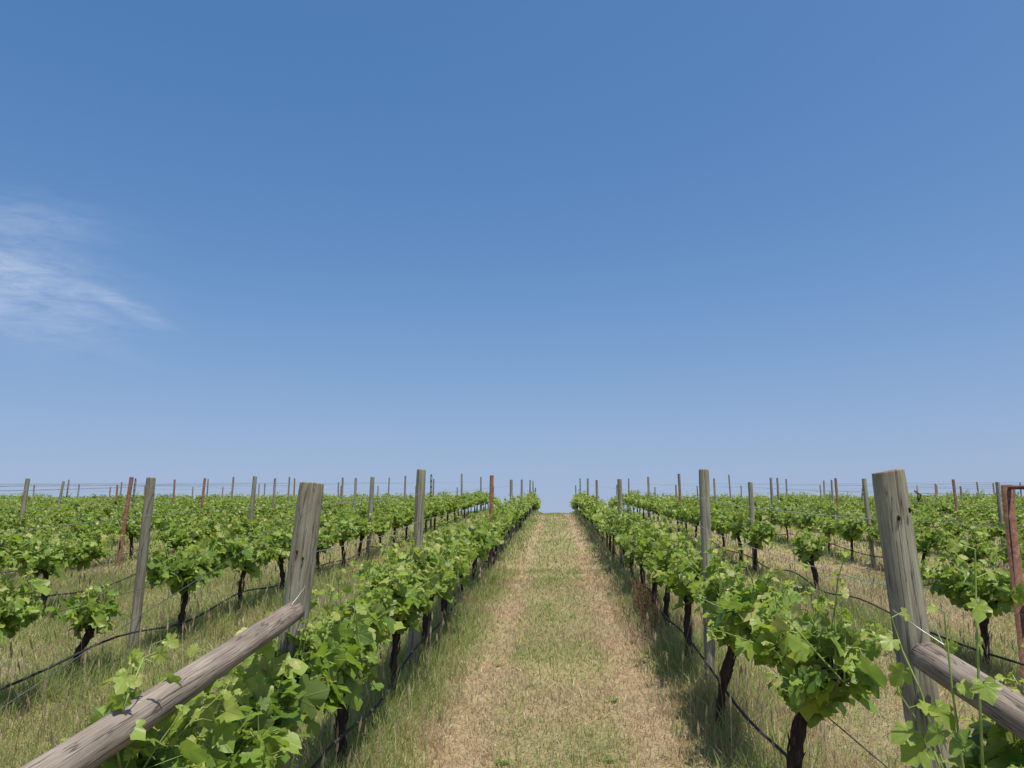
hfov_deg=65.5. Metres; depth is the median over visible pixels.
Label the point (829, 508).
grapevine
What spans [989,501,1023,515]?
grapevine
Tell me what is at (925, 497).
grapevine
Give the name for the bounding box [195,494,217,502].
grapevine
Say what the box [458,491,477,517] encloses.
grapevine
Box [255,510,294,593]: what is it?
grapevine
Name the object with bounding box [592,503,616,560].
grapevine
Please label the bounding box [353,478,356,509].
wooden stake
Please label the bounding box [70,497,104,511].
grapevine
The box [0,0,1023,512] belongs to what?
sky
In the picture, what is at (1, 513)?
grapevine
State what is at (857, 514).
trellis wire
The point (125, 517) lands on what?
rusty post
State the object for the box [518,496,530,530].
grapevine
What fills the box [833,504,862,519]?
grapevine
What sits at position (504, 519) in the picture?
grapevine
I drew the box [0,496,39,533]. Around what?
grapevine
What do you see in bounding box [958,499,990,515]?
grapevine
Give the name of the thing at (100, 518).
grapevine
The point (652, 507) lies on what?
grapevine
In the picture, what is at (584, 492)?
grapevine
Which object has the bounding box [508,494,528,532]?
grapevine
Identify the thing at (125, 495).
trellis wire
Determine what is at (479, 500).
grapevine
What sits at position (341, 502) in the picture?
grapevine
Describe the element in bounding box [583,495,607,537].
grapevine
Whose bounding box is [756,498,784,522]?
grapevine
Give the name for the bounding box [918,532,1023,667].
grapevine
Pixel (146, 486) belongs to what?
trellis wire
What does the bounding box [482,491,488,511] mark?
grapevine
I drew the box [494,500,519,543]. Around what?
grapevine
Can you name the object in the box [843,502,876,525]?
grapevine
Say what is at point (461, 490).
wooden stake
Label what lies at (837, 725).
trellis wire
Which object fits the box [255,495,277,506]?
grapevine
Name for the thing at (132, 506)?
grapevine
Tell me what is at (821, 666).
grapevine
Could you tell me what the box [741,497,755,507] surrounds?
grapevine
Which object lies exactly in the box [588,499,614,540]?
grapevine
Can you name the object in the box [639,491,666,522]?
grapevine
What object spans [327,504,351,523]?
grapevine
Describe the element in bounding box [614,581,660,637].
dock weed
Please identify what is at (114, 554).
drip hose
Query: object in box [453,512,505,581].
grapevine
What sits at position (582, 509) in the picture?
grapevine
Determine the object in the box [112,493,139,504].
grapevine
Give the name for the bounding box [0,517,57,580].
grapevine
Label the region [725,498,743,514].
grapevine
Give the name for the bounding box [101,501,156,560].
grapevine
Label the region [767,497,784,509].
grapevine
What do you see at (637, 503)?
grapevine
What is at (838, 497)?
grapevine
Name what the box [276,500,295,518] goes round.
grapevine
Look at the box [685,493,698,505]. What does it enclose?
grapevine
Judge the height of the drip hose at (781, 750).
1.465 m
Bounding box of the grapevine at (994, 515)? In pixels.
[981,505,1023,528]
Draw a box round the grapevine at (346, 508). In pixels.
[334,503,358,514]
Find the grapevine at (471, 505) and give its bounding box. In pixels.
[463,491,476,514]
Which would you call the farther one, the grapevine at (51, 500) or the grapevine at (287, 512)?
the grapevine at (51, 500)
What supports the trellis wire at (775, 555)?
attached to the wooden post at (619, 483)
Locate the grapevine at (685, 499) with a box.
[681,493,693,505]
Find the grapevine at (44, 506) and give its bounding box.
[39,499,76,514]
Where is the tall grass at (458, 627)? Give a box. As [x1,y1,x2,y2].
[0,507,1023,767]
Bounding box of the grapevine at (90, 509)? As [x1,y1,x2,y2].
[59,497,108,518]
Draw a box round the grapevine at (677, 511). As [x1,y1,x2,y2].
[671,495,699,531]
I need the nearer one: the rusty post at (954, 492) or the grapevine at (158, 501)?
the rusty post at (954, 492)
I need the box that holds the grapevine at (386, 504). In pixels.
[373,496,394,511]
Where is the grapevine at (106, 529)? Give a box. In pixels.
[57,505,126,567]
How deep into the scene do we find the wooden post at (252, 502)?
16.40 m
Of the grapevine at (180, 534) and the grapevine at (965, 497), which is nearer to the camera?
the grapevine at (180, 534)
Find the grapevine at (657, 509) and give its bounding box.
[653,499,666,514]
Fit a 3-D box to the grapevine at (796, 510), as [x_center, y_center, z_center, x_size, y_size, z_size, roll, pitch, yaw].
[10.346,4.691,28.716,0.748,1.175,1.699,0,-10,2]
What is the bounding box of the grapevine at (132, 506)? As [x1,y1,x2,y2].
[120,497,154,513]
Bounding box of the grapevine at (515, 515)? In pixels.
[501,496,523,542]
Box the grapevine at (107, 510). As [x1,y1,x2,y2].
[95,500,123,517]
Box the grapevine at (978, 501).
[965,498,992,508]
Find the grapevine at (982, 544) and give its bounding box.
[936,520,998,568]
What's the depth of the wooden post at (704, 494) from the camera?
6.68 m
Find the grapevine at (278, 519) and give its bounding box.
[259,507,293,532]
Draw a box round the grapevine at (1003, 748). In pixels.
[879,538,1023,767]
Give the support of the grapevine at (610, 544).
on the ground at (654, 748)
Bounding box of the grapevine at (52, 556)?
[0,519,120,613]
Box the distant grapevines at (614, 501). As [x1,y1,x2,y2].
[0,489,1023,510]
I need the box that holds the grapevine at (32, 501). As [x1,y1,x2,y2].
[26,496,49,506]
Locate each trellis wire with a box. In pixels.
[0,482,397,486]
[0,482,488,490]
[0,487,415,503]
[0,487,488,531]
[2,488,448,510]
[3,483,265,486]
[5,488,348,498]
[24,523,393,620]
[317,489,533,551]
[322,484,521,503]
[584,490,885,585]
[589,485,876,519]
[617,491,1004,527]
[629,483,1000,494]
[642,556,887,767]
[655,488,1020,506]
[686,518,1022,614]
[695,483,925,487]
[716,483,994,486]
[760,483,1000,485]
[783,483,1014,487]
[841,483,970,485]
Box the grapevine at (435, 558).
[374,525,465,651]
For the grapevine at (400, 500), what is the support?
on the ground at (654, 748)
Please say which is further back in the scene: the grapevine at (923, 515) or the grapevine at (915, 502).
the grapevine at (915, 502)
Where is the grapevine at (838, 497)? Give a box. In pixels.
[827,493,843,503]
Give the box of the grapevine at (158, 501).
[140,496,166,506]
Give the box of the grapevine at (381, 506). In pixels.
[373,497,391,510]
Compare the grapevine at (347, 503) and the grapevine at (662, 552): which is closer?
the grapevine at (662, 552)
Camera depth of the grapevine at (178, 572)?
8.15 m
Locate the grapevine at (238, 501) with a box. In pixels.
[225,496,248,510]
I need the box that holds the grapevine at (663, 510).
[655,497,677,529]
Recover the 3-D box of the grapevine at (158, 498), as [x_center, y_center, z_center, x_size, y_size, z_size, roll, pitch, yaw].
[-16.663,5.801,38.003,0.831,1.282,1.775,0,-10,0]
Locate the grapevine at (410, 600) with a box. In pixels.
[350,523,445,698]
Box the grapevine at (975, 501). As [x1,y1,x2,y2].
[964,493,996,505]
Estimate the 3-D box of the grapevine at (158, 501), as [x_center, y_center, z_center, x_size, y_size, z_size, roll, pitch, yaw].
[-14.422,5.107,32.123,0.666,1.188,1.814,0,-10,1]
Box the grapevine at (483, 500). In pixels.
[479,492,487,510]
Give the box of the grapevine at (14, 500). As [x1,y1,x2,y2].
[0,498,21,504]
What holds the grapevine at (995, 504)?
on the ground at (654, 748)
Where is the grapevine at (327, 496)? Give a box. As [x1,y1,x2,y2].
[323,492,331,504]
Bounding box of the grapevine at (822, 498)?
[810,496,829,517]
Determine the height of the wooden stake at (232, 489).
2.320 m
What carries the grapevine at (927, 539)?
on the ground at (654, 748)
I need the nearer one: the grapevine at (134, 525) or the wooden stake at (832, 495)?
the grapevine at (134, 525)
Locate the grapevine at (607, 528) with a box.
[597,500,639,567]
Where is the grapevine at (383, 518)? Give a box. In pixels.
[372,505,397,551]
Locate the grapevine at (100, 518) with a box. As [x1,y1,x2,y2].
[93,503,137,545]
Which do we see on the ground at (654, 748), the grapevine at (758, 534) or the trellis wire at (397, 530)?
the grapevine at (758, 534)
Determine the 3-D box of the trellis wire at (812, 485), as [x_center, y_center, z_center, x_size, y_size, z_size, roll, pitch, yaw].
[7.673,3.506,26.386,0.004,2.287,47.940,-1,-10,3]
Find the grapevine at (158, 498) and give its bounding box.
[154,494,172,502]
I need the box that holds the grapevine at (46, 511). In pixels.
[26,501,69,520]
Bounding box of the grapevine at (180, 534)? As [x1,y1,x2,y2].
[149,508,208,551]
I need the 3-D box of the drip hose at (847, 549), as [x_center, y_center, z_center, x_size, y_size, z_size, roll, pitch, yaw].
[7.090,3.381,16.128,0.038,1.284,22.401,-1,-10,3]
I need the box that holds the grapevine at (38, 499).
[17,494,45,503]
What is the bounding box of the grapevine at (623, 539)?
[610,512,656,589]
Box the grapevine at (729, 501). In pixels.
[718,496,733,509]
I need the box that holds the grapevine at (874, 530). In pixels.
[866,508,880,543]
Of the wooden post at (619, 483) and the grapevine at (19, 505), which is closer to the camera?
the wooden post at (619, 483)
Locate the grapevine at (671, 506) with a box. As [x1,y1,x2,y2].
[661,492,689,531]
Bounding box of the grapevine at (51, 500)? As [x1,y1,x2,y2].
[44,494,76,505]
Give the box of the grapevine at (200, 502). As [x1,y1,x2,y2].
[193,497,215,509]
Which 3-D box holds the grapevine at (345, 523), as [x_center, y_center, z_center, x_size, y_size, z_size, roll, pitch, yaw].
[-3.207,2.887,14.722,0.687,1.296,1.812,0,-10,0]
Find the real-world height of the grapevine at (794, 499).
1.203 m
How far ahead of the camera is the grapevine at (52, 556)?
9.83 m
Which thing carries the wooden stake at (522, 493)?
on the ground at (654, 748)
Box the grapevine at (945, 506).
[932,495,968,519]
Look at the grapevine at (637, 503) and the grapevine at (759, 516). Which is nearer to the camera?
the grapevine at (759, 516)
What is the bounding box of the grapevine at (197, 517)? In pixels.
[178,509,217,528]
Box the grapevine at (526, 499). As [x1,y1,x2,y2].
[507,494,529,508]
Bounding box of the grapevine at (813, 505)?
[796,498,820,529]
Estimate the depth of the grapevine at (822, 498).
33.77 m
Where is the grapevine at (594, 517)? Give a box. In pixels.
[591,504,611,547]
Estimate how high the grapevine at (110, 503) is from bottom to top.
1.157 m
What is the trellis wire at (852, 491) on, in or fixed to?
attached to the rusty post at (679, 487)
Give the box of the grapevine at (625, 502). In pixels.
[622,489,638,503]
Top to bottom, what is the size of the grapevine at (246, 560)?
1.354 m
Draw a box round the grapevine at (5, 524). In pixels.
[0,515,13,533]
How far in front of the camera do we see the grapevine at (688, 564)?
7.24 m
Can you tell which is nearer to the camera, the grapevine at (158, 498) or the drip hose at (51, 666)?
the drip hose at (51, 666)
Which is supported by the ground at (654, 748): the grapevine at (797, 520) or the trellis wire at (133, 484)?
the grapevine at (797, 520)
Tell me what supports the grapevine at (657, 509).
on the ground at (654, 748)
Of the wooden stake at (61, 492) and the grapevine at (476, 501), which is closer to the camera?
the wooden stake at (61, 492)
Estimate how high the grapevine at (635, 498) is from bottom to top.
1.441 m
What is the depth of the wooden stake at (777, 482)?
31.29 m
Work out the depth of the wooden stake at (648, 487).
31.86 m
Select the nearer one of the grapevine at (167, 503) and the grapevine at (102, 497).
the grapevine at (167, 503)
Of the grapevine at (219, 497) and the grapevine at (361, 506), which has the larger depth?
the grapevine at (219, 497)
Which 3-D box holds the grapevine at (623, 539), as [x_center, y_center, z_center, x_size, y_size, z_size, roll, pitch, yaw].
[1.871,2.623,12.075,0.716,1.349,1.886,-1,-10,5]
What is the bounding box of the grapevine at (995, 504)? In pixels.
[985,495,1016,508]
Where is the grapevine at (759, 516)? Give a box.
[748,499,773,521]
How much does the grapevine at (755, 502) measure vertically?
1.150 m
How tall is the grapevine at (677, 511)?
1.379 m
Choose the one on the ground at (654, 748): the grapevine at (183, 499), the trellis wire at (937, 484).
the grapevine at (183, 499)
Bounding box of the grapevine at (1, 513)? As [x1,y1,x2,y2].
[0,507,36,528]
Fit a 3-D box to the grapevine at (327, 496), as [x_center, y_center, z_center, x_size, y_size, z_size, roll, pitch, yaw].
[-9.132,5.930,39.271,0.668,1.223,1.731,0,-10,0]
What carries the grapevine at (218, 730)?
on the ground at (654, 748)
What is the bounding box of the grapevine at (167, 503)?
[153,499,177,512]
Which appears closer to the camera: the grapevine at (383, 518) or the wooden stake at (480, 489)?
the grapevine at (383, 518)
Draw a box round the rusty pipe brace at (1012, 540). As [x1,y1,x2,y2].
[1001,485,1023,689]
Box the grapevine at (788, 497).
[779,492,794,512]
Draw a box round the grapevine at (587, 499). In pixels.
[579,494,595,521]
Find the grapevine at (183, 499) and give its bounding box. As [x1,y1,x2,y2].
[179,495,198,506]
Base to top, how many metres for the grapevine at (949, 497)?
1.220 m
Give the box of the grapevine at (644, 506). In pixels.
[639,492,656,516]
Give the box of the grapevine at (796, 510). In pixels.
[782,499,804,515]
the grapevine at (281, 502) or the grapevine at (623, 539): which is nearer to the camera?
the grapevine at (623, 539)
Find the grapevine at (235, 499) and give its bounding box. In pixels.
[225,492,248,504]
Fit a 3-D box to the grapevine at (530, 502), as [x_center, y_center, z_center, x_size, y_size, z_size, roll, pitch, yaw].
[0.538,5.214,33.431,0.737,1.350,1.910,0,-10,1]
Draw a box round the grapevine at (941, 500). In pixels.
[928,495,950,514]
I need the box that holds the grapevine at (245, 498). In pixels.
[241,494,258,502]
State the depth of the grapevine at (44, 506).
25.36 m
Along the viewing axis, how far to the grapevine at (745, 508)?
26.00 m
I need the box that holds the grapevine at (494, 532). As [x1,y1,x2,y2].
[473,511,503,575]
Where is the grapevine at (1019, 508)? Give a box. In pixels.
[1015,499,1023,512]
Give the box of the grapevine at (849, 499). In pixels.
[842,494,854,503]
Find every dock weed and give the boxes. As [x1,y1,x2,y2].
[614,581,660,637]
[631,573,660,619]
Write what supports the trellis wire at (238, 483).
attached to the wooden post at (252, 502)
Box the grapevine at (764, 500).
[756,497,770,506]
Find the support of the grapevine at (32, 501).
on the ground at (654, 748)
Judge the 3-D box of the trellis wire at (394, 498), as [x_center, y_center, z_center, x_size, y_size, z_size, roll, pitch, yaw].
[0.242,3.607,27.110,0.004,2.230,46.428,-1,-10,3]
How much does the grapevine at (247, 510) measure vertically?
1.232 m
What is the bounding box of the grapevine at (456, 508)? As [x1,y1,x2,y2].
[452,493,467,522]
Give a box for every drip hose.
[0,519,448,689]
[0,542,164,573]
[30,570,147,598]
[311,525,518,767]
[592,524,799,767]
[660,521,1023,665]
[777,534,991,579]
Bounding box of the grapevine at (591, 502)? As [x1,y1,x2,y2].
[581,494,603,528]
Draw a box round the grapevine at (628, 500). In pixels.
[623,490,634,513]
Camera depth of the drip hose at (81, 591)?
10.26 m
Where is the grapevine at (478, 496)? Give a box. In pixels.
[469,491,485,512]
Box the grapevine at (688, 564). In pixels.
[647,529,726,663]
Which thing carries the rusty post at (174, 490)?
on the ground at (654, 748)
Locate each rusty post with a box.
[114,486,117,516]
[116,477,133,563]
[173,480,175,501]
[200,478,205,507]
[489,475,493,565]
[678,474,682,528]
[834,478,838,522]
[952,479,961,536]
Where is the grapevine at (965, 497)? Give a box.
[951,492,972,502]
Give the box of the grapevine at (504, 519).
[484,503,512,558]
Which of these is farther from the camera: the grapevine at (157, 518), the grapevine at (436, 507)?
the grapevine at (436, 507)
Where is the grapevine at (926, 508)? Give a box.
[910,498,941,518]
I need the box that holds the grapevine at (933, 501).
[922,497,947,523]
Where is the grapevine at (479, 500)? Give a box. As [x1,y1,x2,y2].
[469,489,481,510]
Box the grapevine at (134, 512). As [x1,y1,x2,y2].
[128,504,162,519]
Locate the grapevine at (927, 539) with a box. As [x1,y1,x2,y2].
[913,515,956,576]
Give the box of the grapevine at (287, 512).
[274,498,295,519]
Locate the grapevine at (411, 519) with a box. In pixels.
[389,497,414,540]
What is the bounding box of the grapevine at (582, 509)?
[577,493,598,523]
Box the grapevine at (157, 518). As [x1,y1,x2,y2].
[142,502,201,550]
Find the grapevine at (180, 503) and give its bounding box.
[170,500,194,509]
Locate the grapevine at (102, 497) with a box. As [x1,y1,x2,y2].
[96,495,111,503]
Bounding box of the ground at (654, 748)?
[0,512,1022,767]
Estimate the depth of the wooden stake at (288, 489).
33.57 m
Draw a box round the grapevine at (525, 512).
[518,494,532,527]
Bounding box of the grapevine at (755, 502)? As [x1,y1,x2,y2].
[745,496,760,509]
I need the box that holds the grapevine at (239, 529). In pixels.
[189,507,245,545]
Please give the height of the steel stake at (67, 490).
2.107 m
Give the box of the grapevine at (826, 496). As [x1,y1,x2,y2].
[817,492,831,500]
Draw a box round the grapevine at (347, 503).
[344,495,356,506]
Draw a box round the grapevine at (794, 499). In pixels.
[790,494,806,506]
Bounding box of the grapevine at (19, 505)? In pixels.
[9,498,43,512]
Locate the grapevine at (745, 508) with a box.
[737,503,749,518]
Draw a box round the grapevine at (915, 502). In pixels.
[909,496,921,508]
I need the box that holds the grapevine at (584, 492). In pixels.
[576,489,593,519]
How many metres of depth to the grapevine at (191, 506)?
24.90 m
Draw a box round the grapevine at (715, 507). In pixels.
[694,498,730,543]
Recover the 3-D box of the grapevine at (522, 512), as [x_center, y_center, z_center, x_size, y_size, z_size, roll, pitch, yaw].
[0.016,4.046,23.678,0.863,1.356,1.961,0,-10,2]
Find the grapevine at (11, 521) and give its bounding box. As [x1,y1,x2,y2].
[1,504,70,533]
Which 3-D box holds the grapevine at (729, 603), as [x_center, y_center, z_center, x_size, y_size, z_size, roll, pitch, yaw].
[1.491,1.777,5.428,0.681,1.397,1.788,-1,-10,3]
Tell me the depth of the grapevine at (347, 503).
33.90 m
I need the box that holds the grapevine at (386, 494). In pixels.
[380,492,393,499]
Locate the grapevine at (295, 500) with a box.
[290,494,297,506]
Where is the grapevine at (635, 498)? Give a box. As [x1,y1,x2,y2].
[632,490,645,513]
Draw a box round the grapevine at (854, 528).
[830,508,876,559]
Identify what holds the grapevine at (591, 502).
on the ground at (654, 748)
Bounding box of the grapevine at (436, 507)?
[406,494,438,532]
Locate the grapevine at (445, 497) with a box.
[436,493,450,524]
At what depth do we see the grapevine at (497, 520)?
15.67 m
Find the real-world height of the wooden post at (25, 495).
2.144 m
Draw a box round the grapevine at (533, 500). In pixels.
[524,492,536,514]
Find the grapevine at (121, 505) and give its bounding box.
[117,499,143,507]
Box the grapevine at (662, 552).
[640,519,716,627]
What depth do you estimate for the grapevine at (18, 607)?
5.67 m
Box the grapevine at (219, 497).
[208,493,226,500]
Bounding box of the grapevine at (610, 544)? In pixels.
[591,506,616,551]
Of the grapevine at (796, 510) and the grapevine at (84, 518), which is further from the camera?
the grapevine at (796, 510)
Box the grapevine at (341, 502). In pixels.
[330,496,348,508]
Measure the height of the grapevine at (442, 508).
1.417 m
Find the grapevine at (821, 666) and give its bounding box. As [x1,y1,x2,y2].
[708,550,892,767]
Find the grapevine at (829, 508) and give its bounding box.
[814,497,847,520]
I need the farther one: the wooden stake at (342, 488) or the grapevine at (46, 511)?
the wooden stake at (342, 488)
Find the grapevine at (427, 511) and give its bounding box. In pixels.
[404,493,435,518]
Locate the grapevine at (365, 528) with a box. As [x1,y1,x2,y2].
[348,502,385,560]
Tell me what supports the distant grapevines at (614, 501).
on the ground at (654, 748)
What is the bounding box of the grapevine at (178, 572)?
[137,530,226,638]
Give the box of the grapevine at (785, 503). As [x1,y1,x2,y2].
[775,498,795,512]
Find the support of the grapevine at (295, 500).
on the ground at (654, 748)
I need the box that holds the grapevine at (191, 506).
[180,499,210,517]
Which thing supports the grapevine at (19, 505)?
on the ground at (654, 748)
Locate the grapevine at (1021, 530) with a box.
[1016,514,1023,543]
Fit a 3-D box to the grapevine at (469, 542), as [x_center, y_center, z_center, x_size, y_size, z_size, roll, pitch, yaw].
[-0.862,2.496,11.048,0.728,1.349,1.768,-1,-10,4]
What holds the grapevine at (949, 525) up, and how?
on the ground at (654, 748)
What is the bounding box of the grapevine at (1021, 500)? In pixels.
[1015,494,1023,505]
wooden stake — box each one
[57,481,64,507]
[231,477,234,498]
[272,478,275,518]
[287,477,289,506]
[341,477,343,499]
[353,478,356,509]
[404,476,405,501]
[461,474,462,519]
[480,477,481,510]
[521,479,522,524]
[529,480,530,512]
[587,478,588,494]
[595,480,597,531]
[647,477,650,519]
[713,478,715,501]
[728,475,730,497]
[770,478,774,538]
[776,478,779,504]
[831,480,834,518]
[995,482,1007,566]
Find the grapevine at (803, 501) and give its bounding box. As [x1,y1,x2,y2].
[798,494,812,505]
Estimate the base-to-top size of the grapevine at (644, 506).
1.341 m
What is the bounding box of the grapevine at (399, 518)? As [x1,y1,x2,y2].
[380,498,412,545]
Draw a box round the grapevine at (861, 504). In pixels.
[852,498,874,512]
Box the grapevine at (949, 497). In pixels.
[936,493,952,513]
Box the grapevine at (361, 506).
[350,497,375,519]
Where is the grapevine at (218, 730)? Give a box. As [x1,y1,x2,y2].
[60,615,346,767]
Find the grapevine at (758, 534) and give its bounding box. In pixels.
[740,511,784,570]
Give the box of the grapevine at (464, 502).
[457,493,470,521]
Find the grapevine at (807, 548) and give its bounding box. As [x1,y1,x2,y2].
[790,524,830,593]
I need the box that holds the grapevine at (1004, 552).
[995,522,1023,564]
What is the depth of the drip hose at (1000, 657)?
9.04 m
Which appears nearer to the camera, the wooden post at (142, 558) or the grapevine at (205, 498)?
the wooden post at (142, 558)
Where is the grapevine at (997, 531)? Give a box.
[961,515,1005,563]
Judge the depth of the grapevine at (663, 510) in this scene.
25.87 m
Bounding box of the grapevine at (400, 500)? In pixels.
[394,495,409,503]
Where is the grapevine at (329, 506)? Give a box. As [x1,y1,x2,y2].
[323,497,336,512]
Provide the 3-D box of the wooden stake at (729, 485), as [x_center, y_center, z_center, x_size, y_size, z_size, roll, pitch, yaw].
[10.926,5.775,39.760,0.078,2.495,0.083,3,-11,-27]
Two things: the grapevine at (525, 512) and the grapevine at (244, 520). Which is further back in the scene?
the grapevine at (525, 512)
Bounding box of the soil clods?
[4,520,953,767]
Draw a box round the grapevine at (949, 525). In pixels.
[925,508,981,538]
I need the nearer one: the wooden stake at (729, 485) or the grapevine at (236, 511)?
the grapevine at (236, 511)
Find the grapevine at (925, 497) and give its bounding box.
[910,494,932,504]
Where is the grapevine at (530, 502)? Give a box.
[517,493,531,520]
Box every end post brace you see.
[0,482,323,767]
[872,468,1023,767]
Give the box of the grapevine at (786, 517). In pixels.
[770,505,797,539]
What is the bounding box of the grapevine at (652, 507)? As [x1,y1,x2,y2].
[647,494,673,520]
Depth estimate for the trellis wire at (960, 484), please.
25.80 m
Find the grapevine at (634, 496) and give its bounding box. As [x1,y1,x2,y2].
[627,489,638,511]
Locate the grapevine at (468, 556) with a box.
[427,515,483,624]
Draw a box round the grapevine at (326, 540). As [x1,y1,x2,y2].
[291,515,341,574]
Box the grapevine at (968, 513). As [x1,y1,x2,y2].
[949,501,996,538]
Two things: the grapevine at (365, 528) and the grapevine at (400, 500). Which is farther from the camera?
the grapevine at (400, 500)
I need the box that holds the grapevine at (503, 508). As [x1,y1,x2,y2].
[478,500,514,552]
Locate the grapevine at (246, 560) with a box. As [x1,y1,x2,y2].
[197,514,289,609]
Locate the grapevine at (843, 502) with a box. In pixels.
[839,498,857,511]
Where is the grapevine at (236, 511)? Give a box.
[207,502,243,523]
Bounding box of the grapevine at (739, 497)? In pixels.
[732,493,748,506]
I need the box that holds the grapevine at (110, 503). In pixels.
[95,496,116,508]
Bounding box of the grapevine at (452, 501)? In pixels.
[437,492,457,522]
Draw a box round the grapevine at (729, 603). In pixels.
[682,539,807,730]
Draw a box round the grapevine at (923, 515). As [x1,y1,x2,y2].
[911,501,949,532]
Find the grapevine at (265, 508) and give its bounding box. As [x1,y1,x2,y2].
[255,498,280,532]
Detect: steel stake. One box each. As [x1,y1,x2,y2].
[65,480,69,500]
[131,478,136,521]
[430,474,431,529]
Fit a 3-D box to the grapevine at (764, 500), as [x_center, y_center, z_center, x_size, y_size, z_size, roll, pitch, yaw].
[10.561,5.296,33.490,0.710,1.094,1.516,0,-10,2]
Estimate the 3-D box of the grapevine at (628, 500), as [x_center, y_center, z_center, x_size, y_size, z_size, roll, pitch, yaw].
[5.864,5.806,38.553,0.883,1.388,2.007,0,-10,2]
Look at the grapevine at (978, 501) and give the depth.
30.77 m
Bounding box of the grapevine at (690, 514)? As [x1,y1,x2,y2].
[680,495,713,543]
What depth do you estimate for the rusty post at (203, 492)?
25.32 m
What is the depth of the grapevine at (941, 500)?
33.45 m
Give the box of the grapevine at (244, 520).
[234,503,278,539]
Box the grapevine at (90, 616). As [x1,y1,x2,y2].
[45,580,128,682]
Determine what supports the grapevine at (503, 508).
on the ground at (654, 748)
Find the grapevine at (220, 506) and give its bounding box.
[204,495,230,513]
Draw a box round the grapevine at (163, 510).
[154,499,188,519]
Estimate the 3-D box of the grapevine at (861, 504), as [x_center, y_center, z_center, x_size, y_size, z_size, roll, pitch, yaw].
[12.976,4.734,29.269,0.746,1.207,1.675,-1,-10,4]
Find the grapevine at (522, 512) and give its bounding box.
[513,503,526,536]
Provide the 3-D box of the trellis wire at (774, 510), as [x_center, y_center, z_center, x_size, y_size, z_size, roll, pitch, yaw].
[2.690,3.587,26.629,0.004,2.288,47.902,-1,-10,3]
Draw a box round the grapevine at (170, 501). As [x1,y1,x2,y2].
[163,497,183,505]
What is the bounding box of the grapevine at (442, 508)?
[432,492,451,529]
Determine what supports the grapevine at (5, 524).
on the ground at (654, 748)
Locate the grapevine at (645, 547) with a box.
[629,511,697,605]
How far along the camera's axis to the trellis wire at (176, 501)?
12.61 m
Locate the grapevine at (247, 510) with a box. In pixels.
[232,500,263,519]
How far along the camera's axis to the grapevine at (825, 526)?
18.23 m
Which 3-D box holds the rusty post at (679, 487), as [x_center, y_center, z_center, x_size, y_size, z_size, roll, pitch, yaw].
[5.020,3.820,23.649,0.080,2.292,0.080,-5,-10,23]
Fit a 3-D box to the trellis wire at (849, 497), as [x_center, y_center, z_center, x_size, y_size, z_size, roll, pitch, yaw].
[7.673,3.749,26.342,0.003,2.284,47.940,-1,-10,3]
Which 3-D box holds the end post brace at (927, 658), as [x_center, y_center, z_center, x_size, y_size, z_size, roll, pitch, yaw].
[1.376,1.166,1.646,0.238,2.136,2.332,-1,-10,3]
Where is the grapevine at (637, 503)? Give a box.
[634,491,651,518]
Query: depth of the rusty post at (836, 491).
24.74 m
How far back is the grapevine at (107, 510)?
28.73 m
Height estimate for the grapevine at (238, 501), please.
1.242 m
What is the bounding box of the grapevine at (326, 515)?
[319,508,334,527]
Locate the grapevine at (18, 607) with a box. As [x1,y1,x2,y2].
[0,556,51,647]
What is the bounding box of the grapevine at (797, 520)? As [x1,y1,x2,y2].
[787,504,827,533]
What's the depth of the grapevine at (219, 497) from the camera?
38.38 m
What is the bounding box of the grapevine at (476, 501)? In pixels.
[470,494,478,512]
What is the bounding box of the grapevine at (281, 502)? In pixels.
[275,491,294,509]
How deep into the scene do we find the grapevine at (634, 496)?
37.16 m
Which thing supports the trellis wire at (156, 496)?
attached to the wooden stake at (274, 490)
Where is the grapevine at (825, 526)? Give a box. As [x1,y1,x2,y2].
[811,511,841,552]
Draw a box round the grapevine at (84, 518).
[34,500,99,531]
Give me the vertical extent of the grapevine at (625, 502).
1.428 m
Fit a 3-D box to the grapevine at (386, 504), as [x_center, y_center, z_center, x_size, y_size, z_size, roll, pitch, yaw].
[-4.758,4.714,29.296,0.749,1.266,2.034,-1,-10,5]
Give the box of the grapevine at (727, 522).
[710,499,749,560]
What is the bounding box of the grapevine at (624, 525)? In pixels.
[615,505,657,577]
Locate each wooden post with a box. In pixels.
[18,478,29,532]
[127,477,155,655]
[247,476,256,543]
[366,477,374,559]
[407,469,425,668]
[510,479,512,536]
[617,479,623,563]
[699,469,715,685]
[748,482,757,566]
[862,478,875,565]
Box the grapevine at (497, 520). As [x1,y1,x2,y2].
[473,509,503,564]
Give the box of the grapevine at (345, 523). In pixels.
[323,506,360,566]
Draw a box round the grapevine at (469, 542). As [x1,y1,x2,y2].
[424,514,479,603]
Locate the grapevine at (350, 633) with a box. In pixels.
[256,561,405,767]
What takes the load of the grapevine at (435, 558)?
on the ground at (654, 748)
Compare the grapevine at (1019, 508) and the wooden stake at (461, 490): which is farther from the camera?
the wooden stake at (461, 490)
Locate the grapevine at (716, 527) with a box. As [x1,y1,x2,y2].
[710,505,736,547]
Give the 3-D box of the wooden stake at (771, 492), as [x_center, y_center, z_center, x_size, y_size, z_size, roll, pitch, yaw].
[7.548,3.813,23.019,0.082,2.207,0.078,-2,-11,10]

